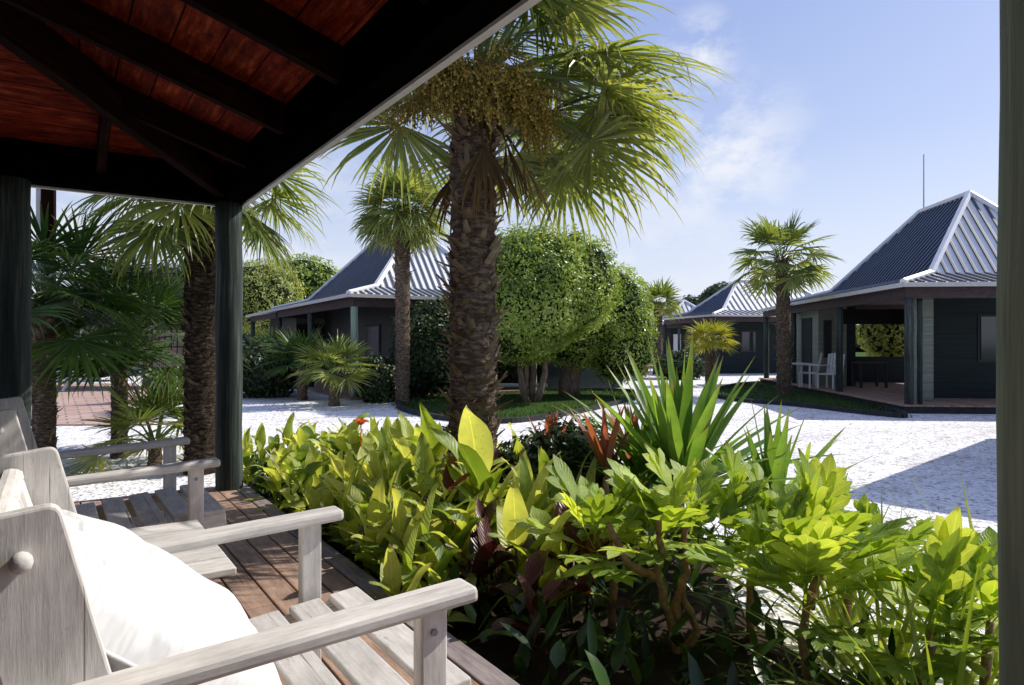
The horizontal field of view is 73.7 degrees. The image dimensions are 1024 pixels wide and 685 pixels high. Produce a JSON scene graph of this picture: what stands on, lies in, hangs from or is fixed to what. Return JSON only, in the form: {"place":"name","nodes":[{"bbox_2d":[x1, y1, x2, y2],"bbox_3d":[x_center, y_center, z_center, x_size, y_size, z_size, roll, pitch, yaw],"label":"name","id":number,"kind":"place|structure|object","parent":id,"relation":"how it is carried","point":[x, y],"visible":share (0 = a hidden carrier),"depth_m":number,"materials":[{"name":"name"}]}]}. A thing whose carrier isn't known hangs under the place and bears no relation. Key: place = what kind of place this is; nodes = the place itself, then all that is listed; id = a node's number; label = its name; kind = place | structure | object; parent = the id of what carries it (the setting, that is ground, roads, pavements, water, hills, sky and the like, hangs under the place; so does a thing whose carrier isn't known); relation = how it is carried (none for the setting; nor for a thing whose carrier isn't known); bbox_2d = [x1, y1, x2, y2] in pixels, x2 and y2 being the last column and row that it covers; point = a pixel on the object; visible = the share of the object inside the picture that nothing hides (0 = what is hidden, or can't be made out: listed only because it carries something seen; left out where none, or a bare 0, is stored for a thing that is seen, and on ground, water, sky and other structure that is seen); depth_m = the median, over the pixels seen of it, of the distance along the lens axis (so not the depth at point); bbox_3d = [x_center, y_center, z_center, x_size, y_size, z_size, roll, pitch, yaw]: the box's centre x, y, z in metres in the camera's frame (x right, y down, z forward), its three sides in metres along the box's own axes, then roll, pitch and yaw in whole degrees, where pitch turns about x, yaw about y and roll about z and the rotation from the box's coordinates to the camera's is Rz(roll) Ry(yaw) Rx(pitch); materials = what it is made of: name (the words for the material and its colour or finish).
{"place":"outdoors","nodes":[
{"label":"outdoors","id":0,"kind":"place"},
{"bbox_2d":[31,363,997,684],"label":"gravel yard","id":1,"kind":"structure","parent":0,"point":[945,461],"depth_m":9.52,"materials":[{"name":"white gravel"}]},
{"bbox_2d":[36,188,55,379],"bbox_3d":[-6.282,-0.650,9.202,0.210,4.200,0.120,0,0,-20],"label":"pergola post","id":2,"kind":"object","parent":1,"relation":"on","point":[44,196],"depth_m":9.16,"materials":[{"name":"black wood"}]},
{"bbox_2d":[31,383,154,424],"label":"paved terrace","id":3,"kind":"structure","parent":1,"relation":"on","point":[79,408],"depth_m":15.75,"materials":[{"name":"brick"}]},
{"bbox_2d":[31,200,181,450],"bbox_3d":[-5.201,-0.092,7.674,2.822,3.170,2.896,0,0,-34],"label":"fan palm","id":4,"kind":"object","parent":1,"relation":"on","point":[72,248],"visible":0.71,"depth_m":7.42,"materials":[{"name":"green plant"}]},
{"bbox_2d":[57,263,183,387],"bbox_3d":[-11.741,-0.568,21.970,5.221,4.055,2.786,0,0,0],"label":"garden tree","id":5,"kind":"object","parent":1,"relation":"on","point":[179,273],"visible":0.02,"depth_m":21.32,"materials":[{"name":"green plant"}]},
{"bbox_2d":[63,366,186,475],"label":"fan palm","id":6,"kind":"object","parent":1,"relation":"on","point":[148,410],"visible":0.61,"depth_m":7.80,"materials":[{"name":"green plant"}]},
{"bbox_2d":[31,235,251,458],"bbox_3d":[-4.975,0.041,8.666,2.972,2.837,3.032,0,0,-34],"label":"fan palm","id":7,"kind":"object","parent":1,"relation":"on","point":[158,296],"visible":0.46,"depth_m":8.22,"materials":[{"name":"green plant"}]},
{"bbox_2d":[148,325,184,397],"bbox_3d":[-7.913,0.525,17.027,0.130,1.850,2.385,0,0,29],"label":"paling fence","id":8,"kind":"object","parent":1,"relation":"on","point":[180,350],"visible":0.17,"depth_m":16.34,"materials":[{"name":"grey wood"}]},
{"bbox_2d":[61,155,338,474],"bbox_3d":[-3.498,-0.831,7.567,2.954,4.652,2.788,0,0,-34],"label":"fan palm","id":9,"kind":"object","parent":1,"relation":"on","point":[189,233],"visible":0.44,"depth_m":7.44,"materials":[{"name":"green plant"}]},
{"bbox_2d":[242,257,307,339],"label":"round shrub","id":10,"kind":"object","parent":1,"relation":"on","point":[263,290],"visible":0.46,"depth_m":32.90,"materials":[{"name":"green plant"}]},
{"bbox_2d":[243,334,307,398],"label":"garden shrub","id":11,"kind":"object","parent":1,"relation":"on","point":[278,385],"visible":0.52,"depth_m":17.71,"materials":[{"name":"green plant"}]},
{"bbox_2d":[254,327,344,399],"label":"fan palm","id":12,"kind":"object","parent":1,"relation":"on","point":[302,392],"visible":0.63,"depth_m":17.04,"materials":[{"name":"green plant"}]},
{"bbox_2d":[267,252,340,300],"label":"garden tree","id":13,"kind":"object","parent":1,"relation":"on","point":[313,276],"visible":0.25,"depth_m":36.88,"materials":[{"name":"green plant"}]},
{"bbox_2d":[287,329,384,405],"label":"fan palm","id":14,"kind":"object","parent":1,"relation":"on","point":[325,353],"visible":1,"depth_m":15.35,"materials":[{"name":"green plant"}]},
{"bbox_2d":[353,354,395,403],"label":"garden shrub","id":15,"kind":"object","parent":1,"relation":"on","point":[379,390],"visible":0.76,"depth_m":16.29,"materials":[{"name":"green plant"}]},
{"bbox_2d":[245,237,622,399],"bbox_3d":[-3.737,-1.104,25.864,9.650,5.112,15.049,0,0,-30],"label":"cabin","id":16,"kind":"object","parent":1,"relation":"on","point":[355,297],"visible":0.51,"depth_m":20.66,"materials":[{"name":"grey metal"}]},
{"bbox_2d":[365,324,380,356],"bbox_3d":[-4.327,-0.050,21.140,0.043,1.000,1.400,0,0,-30],"label":"window","id":17,"kind":"structure","parent":16,"relation":"in","point":[372,332],"depth_m":20.98,"materials":[{"name":"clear glass"}]},
{"bbox_2d":[0,0,1023,684],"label":"veranda","id":18,"kind":"object","parent":1,"relation":"on","point":[228,110],"visible":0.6,"depth_m":3.75,"materials":[{"name":"paint"}]},
{"bbox_2d":[0,397,226,528],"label":"garden armchair","id":19,"kind":"object","parent":18,"relation":"on","point":[193,499],"visible":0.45,"depth_m":3.35,"materials":[{"name":"grey wood"}]},
{"bbox_2d":[129,520,235,580],"bbox_3d":[-1.513,0.996,2.514,0.780,0.408,0.788,0,0,-34],"label":"side table","id":20,"kind":"object","parent":18,"relation":"on","point":[211,562],"visible":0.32,"depth_m":2.56,"materials":[{"name":"white wood"}]},
{"bbox_2d":[0,447,477,684],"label":"garden armchair","id":21,"kind":"object","parent":18,"relation":"on","point":[49,633],"visible":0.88,"depth_m":1.38,"materials":[{"name":"grey wood"}]},
{"bbox_2d":[61,509,281,684],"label":"cushion","id":22,"kind":"object","parent":21,"relation":"on","point":[149,602],"visible":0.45,"depth_m":1.40,"materials":[{"name":"white fabric"}]},
{"bbox_2d":[494,357,538,387],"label":"garden shrub","id":23,"kind":"object","parent":1,"relation":"on","point":[512,374],"visible":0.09,"depth_m":20.34,"materials":[{"name":"green plant"}]},
{"bbox_2d":[396,388,640,423],"bbox_3d":[-0.292,1.410,17.026,5.948,0.100,8.910,0,0,26],"label":"lawn edging","id":24,"kind":"object","parent":1,"relation":"on","point":[402,408],"visible":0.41,"depth_m":13.74,"materials":[{"name":"grey concrete"}]},
{"bbox_2d":[401,388,635,417],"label":"lawn island","id":25,"kind":"structure","parent":1,"relation":"on","point":[551,402],"depth_m":15.92,"materials":[{"name":"green plant"}]},
{"bbox_2d":[347,152,449,403],"bbox_3d":[-2.620,-1.557,16.262,2.650,6.014,2.840,0,0,-34],"label":"fan palm","id":26,"kind":"object","parent":25,"relation":"on","point":[402,231],"visible":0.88,"depth_m":15.99,"materials":[{"name":"green plant"}]},
{"bbox_2d":[387,293,450,397],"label":"garden shrub","id":27,"kind":"object","parent":25,"relation":"on","point":[428,368],"visible":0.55,"depth_m":17.05,"materials":[{"name":"green plant"}]},
{"bbox_2d":[495,219,623,402],"bbox_3d":[0.704,-0.693,15.997,3.965,4.342,3.458,0,0,0],"label":"clipped tree","id":28,"kind":"object","parent":25,"relation":"on","point":[554,294],"visible":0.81,"depth_m":15.07,"materials":[{"name":"green plant"}]},
{"bbox_2d":[537,261,659,395],"bbox_3d":[2.047,-0.346,17.969,3.676,3.625,2.958,0,0,0],"label":"clipped tree","id":29,"kind":"object","parent":25,"relation":"on","point":[628,326],"visible":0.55,"depth_m":17.35,"materials":[{"name":"green plant"}]},
{"bbox_2d":[243,481,847,684],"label":"garden bed soil","id":30,"kind":"structure","parent":1,"relation":"on","point":[498,652],"depth_m":3.18,"materials":[{"name":"brown soil"}]},
{"bbox_2d":[243,438,269,491],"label":"canna plant","id":31,"kind":"object","parent":30,"relation":"in","point":[247,459],"visible":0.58,"depth_m":6.19,"materials":[{"name":"green plant"}]},
{"bbox_2d":[248,423,279,473],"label":"canna plant","id":32,"kind":"object","parent":30,"relation":"in","point":[273,442],"visible":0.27,"depth_m":6.49,"materials":[{"name":"green plant"}]},
{"bbox_2d":[243,449,304,513],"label":"canna plant","id":33,"kind":"object","parent":30,"relation":"in","point":[287,467],"visible":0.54,"depth_m":5.33,"materials":[{"name":"green plant"}]},
{"bbox_2d":[256,445,296,507],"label":"canna plant","id":34,"kind":"object","parent":30,"relation":"in","point":[270,467],"visible":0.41,"depth_m":5.52,"materials":[{"name":"green plant"}]},
{"bbox_2d":[266,412,319,475],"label":"canna plant","id":35,"kind":"object","parent":30,"relation":"in","point":[287,435],"visible":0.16,"depth_m":6.31,"materials":[{"name":"green plant"}]},
{"bbox_2d":[256,447,333,510],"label":"canna plant","id":36,"kind":"object","parent":30,"relation":"in","point":[290,494],"visible":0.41,"depth_m":4.98,"materials":[{"name":"green plant"}]},
{"bbox_2d":[281,425,320,482],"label":"canna plant","id":37,"kind":"object","parent":30,"relation":"in","point":[303,446],"visible":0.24,"depth_m":5.78,"materials":[{"name":"green plant"}]},
{"bbox_2d":[279,440,330,512],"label":"canna plant","id":38,"kind":"object","parent":30,"relation":"in","point":[310,473],"visible":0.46,"depth_m":4.86,"materials":[{"name":"green plant"}]},
{"bbox_2d":[279,472,338,539],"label":"canna plant","id":39,"kind":"object","parent":30,"relation":"in","point":[315,499],"visible":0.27,"depth_m":4.53,"materials":[{"name":"green plant"}]},
{"bbox_2d":[316,447,367,531],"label":"canna plant","id":40,"kind":"object","parent":30,"relation":"in","point":[346,469],"visible":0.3,"depth_m":4.56,"materials":[{"name":"green plant"}]},
{"bbox_2d":[319,471,381,558],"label":"canna plant","id":41,"kind":"object","parent":30,"relation":"in","point":[338,485],"visible":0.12,"depth_m":4.34,"materials":[{"name":"green plant"}]},
{"bbox_2d":[322,413,386,479],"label":"canna plant","id":42,"kind":"object","parent":30,"relation":"in","point":[349,436],"visible":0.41,"depth_m":5.54,"materials":[{"name":"green plant"}]},
{"bbox_2d":[322,428,391,483],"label":"canna plant","id":43,"kind":"object","parent":30,"relation":"in","point":[367,444],"visible":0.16,"depth_m":4.88,"materials":[{"name":"green plant"}]},
{"bbox_2d":[327,476,392,576],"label":"canna plant","id":44,"kind":"object","parent":30,"relation":"in","point":[374,511],"visible":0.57,"depth_m":3.97,"materials":[{"name":"green plant"}]},
{"bbox_2d":[333,468,387,561],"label":"canna plant","id":45,"kind":"object","parent":30,"relation":"in","point":[350,521],"visible":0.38,"depth_m":4.08,"materials":[{"name":"green plant"}]},
{"bbox_2d":[352,445,388,494],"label":"canna plant","id":46,"kind":"object","parent":30,"relation":"in","point":[375,464],"visible":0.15,"depth_m":4.49,"materials":[{"name":"green plant"}]},
{"bbox_2d":[351,503,410,579],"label":"canna plant","id":47,"kind":"object","parent":30,"relation":"in","point":[373,558],"visible":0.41,"depth_m":3.74,"materials":[{"name":"green plant"}]},
{"bbox_2d":[344,446,428,560],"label":"canna plant","id":48,"kind":"object","parent":30,"relation":"in","point":[394,465],"visible":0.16,"depth_m":4.16,"materials":[{"name":"green plant"}]},
{"bbox_2d":[347,484,432,592],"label":"canna plant","id":49,"kind":"object","parent":30,"relation":"in","point":[402,524],"visible":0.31,"depth_m":3.59,"materials":[{"name":"green plant"}]},
{"bbox_2d":[345,469,441,555],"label":"canna plant","id":50,"kind":"object","parent":30,"relation":"in","point":[430,483],"visible":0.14,"depth_m":3.89,"materials":[{"name":"green plant"}]},
{"bbox_2d":[374,411,413,454],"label":"canna plant","id":51,"kind":"object","parent":30,"relation":"in","point":[403,426],"visible":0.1,"depth_m":5.30,"materials":[{"name":"green plant"}]},
{"bbox_2d":[368,543,452,627],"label":"canna plant","id":52,"kind":"object","parent":30,"relation":"in","point":[393,573],"visible":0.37,"depth_m":3.13,"materials":[{"name":"green plant"}]},
{"bbox_2d":[387,432,444,508],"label":"canna plant","id":53,"kind":"object","parent":30,"relation":"in","point":[425,461],"visible":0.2,"depth_m":4.33,"materials":[{"name":"green plant"}]},
{"bbox_2d":[387,402,449,484],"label":"canna plant","id":54,"kind":"object","parent":30,"relation":"in","point":[406,446],"visible":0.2,"depth_m":4.93,"materials":[{"name":"green plant"}]},
{"bbox_2d":[393,517,472,622],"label":"canna plant","id":55,"kind":"object","parent":30,"relation":"in","point":[437,547],"visible":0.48,"depth_m":3.20,"materials":[{"name":"green plant"}]},
{"bbox_2d":[414,477,465,583],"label":"canna plant","id":56,"kind":"object","parent":30,"relation":"in","point":[439,525],"visible":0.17,"depth_m":3.54,"materials":[{"name":"green plant"}]},
{"bbox_2d":[406,482,483,622],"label":"canna plant","id":57,"kind":"object","parent":30,"relation":"in","point":[459,539],"visible":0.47,"depth_m":3.37,"materials":[{"name":"green plant"}]},
{"bbox_2d":[378,486,521,607],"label":"canna plant","id":58,"kind":"object","parent":30,"relation":"in","point":[469,511],"visible":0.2,"depth_m":3.56,"materials":[{"name":"green plant"}]},
{"bbox_2d":[402,477,503,581],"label":"canna plant","id":59,"kind":"object","parent":30,"relation":"in","point":[466,486],"visible":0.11,"depth_m":3.74,"materials":[{"name":"green plant"}]},
{"bbox_2d":[409,453,534,551],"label":"canna plant","id":60,"kind":"object","parent":30,"relation":"in","point":[449,483],"visible":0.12,"depth_m":3.94,"materials":[{"name":"green plant"}]},
{"bbox_2d":[430,496,519,624],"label":"canna plant","id":61,"kind":"object","parent":30,"relation":"in","point":[483,546],"visible":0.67,"depth_m":3.36,"materials":[{"name":"red plant"}]},
{"bbox_2d":[428,405,534,573],"bbox_3d":[-0.191,0.861,3.825,0.601,1.080,0.771,0,0,-17],"label":"canna plant","id":62,"kind":"object","parent":30,"relation":"in","point":[471,449],"visible":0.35,"depth_m":3.70,"materials":[{"name":"green plant"}]},
{"bbox_2d":[451,459,528,588],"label":"canna plant","id":63,"kind":"object","parent":30,"relation":"in","point":[488,497],"visible":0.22,"depth_m":3.79,"materials":[{"name":"green plant"}]},
{"bbox_2d":[493,451,542,505],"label":"canna plant","id":64,"kind":"object","parent":30,"relation":"in","point":[538,493],"visible":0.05,"depth_m":4.00,"materials":[{"name":"green plant"}]},
{"bbox_2d":[496,452,554,561],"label":"canna plant","id":65,"kind":"object","parent":30,"relation":"in","point":[527,487],"visible":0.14,"depth_m":3.79,"materials":[{"name":"green plant"}]},
{"bbox_2d":[488,549,565,663],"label":"canna plant","id":66,"kind":"object","parent":30,"relation":"in","point":[534,567],"visible":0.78,"depth_m":3.00,"materials":[{"name":"red plant"}]},
{"bbox_2d":[495,445,560,519],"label":"canna plant","id":67,"kind":"object","parent":30,"relation":"in","point":[545,485],"visible":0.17,"depth_m":3.94,"materials":[{"name":"green plant"}]},
{"bbox_2d":[320,0,739,472],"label":"fan palm","id":68,"kind":"object","parent":30,"relation":"in","point":[491,98],"visible":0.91,"depth_m":4.61,"materials":[{"name":"green plant"}]},
{"bbox_2d":[453,481,609,613],"bbox_3d":[0.135,1.038,3.320,0.714,0.727,0.448,0,0,26],"label":"canna plant","id":69,"kind":"object","parent":30,"relation":"in","point":[512,507],"visible":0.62,"depth_m":3.35,"materials":[{"name":"green plant"}]},
{"bbox_2d":[492,411,633,498],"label":"garden shrub","id":70,"kind":"object","parent":30,"relation":"in","point":[554,442],"visible":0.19,"depth_m":4.45,"materials":[{"name":"green plant"}]},
{"bbox_2d":[524,516,604,619],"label":"canna plant","id":71,"kind":"object","parent":30,"relation":"in","point":[558,547],"visible":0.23,"depth_m":3.44,"materials":[{"name":"green plant"}]},
{"bbox_2d":[505,491,636,625],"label":"canna plant","id":72,"kind":"object","parent":30,"relation":"in","point":[571,532],"visible":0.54,"depth_m":3.29,"materials":[{"name":"green plant"}]},
{"bbox_2d":[571,405,642,560],"bbox_3d":[0.580,0.875,4.137,0.402,1.050,0.335,0,0,-9],"label":"cordyline","id":73,"kind":"object","parent":30,"relation":"in","point":[603,451],"visible":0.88,"depth_m":4.07,"materials":[{"name":"red plant"}]},
{"bbox_2d":[243,449,976,684],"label":"ground cover","id":74,"kind":"object","parent":30,"relation":"on","point":[591,637],"visible":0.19,"depth_m":2.84,"materials":[{"name":"green plant"}]},
{"bbox_2d":[571,475,681,628],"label":"lobed leaf shrub","id":75,"kind":"object","parent":30,"relation":"in","point":[594,489],"visible":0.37,"depth_m":3.29,"materials":[{"name":"green plant"}]},
{"bbox_2d":[562,381,729,550],"bbox_3d":[0.835,0.823,4.521,1.246,1.155,1.260,0,0,-43],"label":"sword leaved plant","id":76,"kind":"object","parent":30,"relation":"in","point":[639,467],"visible":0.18,"depth_m":4.38,"materials":[{"name":"green plant"}]},
{"bbox_2d":[509,443,796,654],"bbox_3d":[0.651,0.946,3.060,1.332,0.951,0.866,0,0,0],"label":"lobed leaf shrub","id":77,"kind":"object","parent":30,"relation":"in","point":[662,508],"visible":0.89,"depth_m":3.06,"materials":[{"name":"green plant"}]},
{"bbox_2d":[552,335,866,539],"bbox_3d":[1.120,0.668,4.282,1.755,1.465,1.848,0,0,5],"label":"sword leaved plant","id":78,"kind":"object","parent":30,"relation":"in","point":[683,430],"visible":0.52,"depth_m":4.07,"materials":[{"name":"green plant"}]},
{"bbox_2d":[674,440,926,641],"bbox_3d":[1.346,0.939,3.226,1.139,0.947,0.809,0,0,0],"label":"lobed leaf shrub","id":79,"kind":"object","parent":30,"relation":"in","point":[733,462],"visible":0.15,"depth_m":3.24,"materials":[{"name":"green plant"}]},
{"bbox_2d":[678,448,923,684],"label":"lobed leaf shrub","id":80,"kind":"object","parent":30,"relation":"in","point":[806,541],"visible":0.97,"depth_m":2.52,"materials":[{"name":"green plant"}]},
{"bbox_2d":[685,489,998,684],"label":"strap leaved clump","id":81,"kind":"object","parent":30,"relation":"in","point":[900,647],"visible":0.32,"depth_m":2.64,"materials":[{"name":"green plant"}]},
{"bbox_2d":[700,522,998,684],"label":"strap leaved clump","id":82,"kind":"object","parent":30,"relation":"in","point":[960,661],"visible":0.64,"depth_m":2.29,"materials":[{"name":"green plant"}]},
{"bbox_2d":[810,469,998,684],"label":"strap leaved clump","id":83,"kind":"object","parent":30,"relation":"in","point":[995,659],"visible":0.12,"depth_m":2.96,"materials":[{"name":"green plant"}]},
{"bbox_2d":[829,504,998,684],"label":"lobed leaf shrub","id":84,"kind":"object","parent":30,"relation":"in","point":[951,547],"visible":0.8,"depth_m":2.30,"materials":[{"name":"green plant"}]},
{"bbox_2d":[835,525,998,684],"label":"lobed leaf shrub","id":85,"kind":"object","parent":30,"relation":"in","point":[943,668],"visible":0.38,"depth_m":2.34,"materials":[{"name":"green plant"}]},
{"bbox_2d":[641,277,685,374],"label":"fan palm","id":86,"kind":"object","parent":1,"relation":"on","point":[657,290],"visible":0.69,"depth_m":30.68,"materials":[{"name":"green plant"}]},
{"bbox_2d":[650,300,694,361],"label":"cabin","id":87,"kind":"object","parent":1,"relation":"on","point":[676,335],"visible":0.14,"depth_m":45.54,"materials":[{"name":"grey metal"}]},
{"bbox_2d":[654,348,704,379],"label":"garden shrub","id":88,"kind":"object","parent":1,"relation":"on","point":[698,363],"visible":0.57,"depth_m":26.58,"materials":[{"name":"green plant"}]},
{"bbox_2d":[683,318,743,383],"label":"fan palm","id":89,"kind":"object","parent":1,"relation":"on","point":[707,344],"visible":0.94,"depth_m":22.79,"materials":[{"name":"green plant"}]},
{"bbox_2d":[662,279,870,372],"bbox_3d":[12.321,-0.828,33.602,8.400,4.560,5.698,0,0,-12],"label":"cabin","id":90,"kind":"object","parent":1,"relation":"on","point":[735,305],"visible":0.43,"depth_m":32.05,"materials":[{"name":"grey metal"}]},
{"bbox_2d":[705,399,871,536],"bbox_3d":[1.459,0.868,4.011,1.191,1.064,1.120,0,0,-18],"label":"sword leaved plant","id":91,"kind":"object","parent":1,"relation":"on","point":[771,466],"visible":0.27,"depth_m":3.96,"materials":[{"name":"green plant"}]},
{"bbox_2d":[687,467,925,683],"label":"strap leaved clump","id":92,"kind":"object","parent":1,"relation":"on","point":[831,612],"visible":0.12,"depth_m":3.18,"materials":[{"name":"green plant"}]},
{"bbox_2d":[718,381,898,412],"bbox_3d":[7.325,1.416,19.098,3.466,0.060,11.576,0,0,13],"label":"lawn strip","id":93,"kind":"object","parent":1,"relation":"on","point":[822,400],"visible":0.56,"depth_m":17.34,"materials":[{"name":"green plant"}]},
{"bbox_2d":[729,208,843,393],"bbox_3d":[7.401,-1.094,18.492,3.066,5.089,2.938,0,0,15],"label":"fan palm","id":94,"kind":"object","parent":93,"relation":"on","point":[781,286],"visible":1,"depth_m":18.40,"materials":[{"name":"green plant"}]},
{"bbox_2d":[715,381,907,417],"bbox_3d":[7.327,1.410,19.103,3.566,0.100,11.665,0,0,13],"label":"lawn edging","id":95,"kind":"object","parent":1,"relation":"on","point":[894,414],"visible":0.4,"depth_m":14.69,"materials":[{"name":"grey concrete"}]},
{"bbox_2d":[792,493,933,665],"bbox_3d":[1.540,0.989,3.062,0.714,0.846,0.697,0,0,0],"label":"lobed leaf shrub","id":96,"kind":"object","parent":1,"relation":"on","point":[921,529],"visible":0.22,"depth_m":2.99,"materials":[{"name":"green plant"}]},
{"bbox_2d":[757,190,997,413],"bbox_3d":[11.250,-1.113,19.059,5.750,5.134,10.950,0,0,5],"label":"cabin","id":97,"kind":"object","parent":1,"relation":"on","point":[926,276],"visible":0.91,"depth_m":15.65,"materials":[{"name":"grey metal"}]},
{"bbox_2d":[801,317,811,383],"bbox_3d":[9.015,0.250,20.885,0.017,2.000,0.900,0,0,5],"label":"door","id":98,"kind":"structure","parent":97,"relation":"in","point":[806,323],"depth_m":20.87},
{"bbox_2d":[850,362,888,387],"bbox_3d":[10.197,0.915,19.500,0.800,0.720,0.700,0,0,5],"label":"veranda table","id":99,"kind":"object","parent":97,"relation":"on","point":[861,374],"visible":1,"depth_m":19.20,"materials":[{"name":"wood"}]},
{"bbox_2d":[978,314,995,361],"bbox_3d":[11.073,-0.100,15.518,0.900,1.100,0.038,0,0,5],"label":"window","id":100,"kind":"structure","parent":97,"relation":"in","point":[986,322],"depth_m":15.52,"materials":[{"name":"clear glass"}]},
{"bbox_2d":[856,324,903,356],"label":"garden tree","id":101,"kind":"object","parent":1,"relation":"on","point":[884,339],"visible":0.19,"depth_m":23.95,"materials":[{"name":"green plant"}]},
{"bbox_2d":[31,0,999,324],"label":"sky","id":102,"kind":"structure","parent":0,"point":[836,107],"materials":[{"name":"blue"}]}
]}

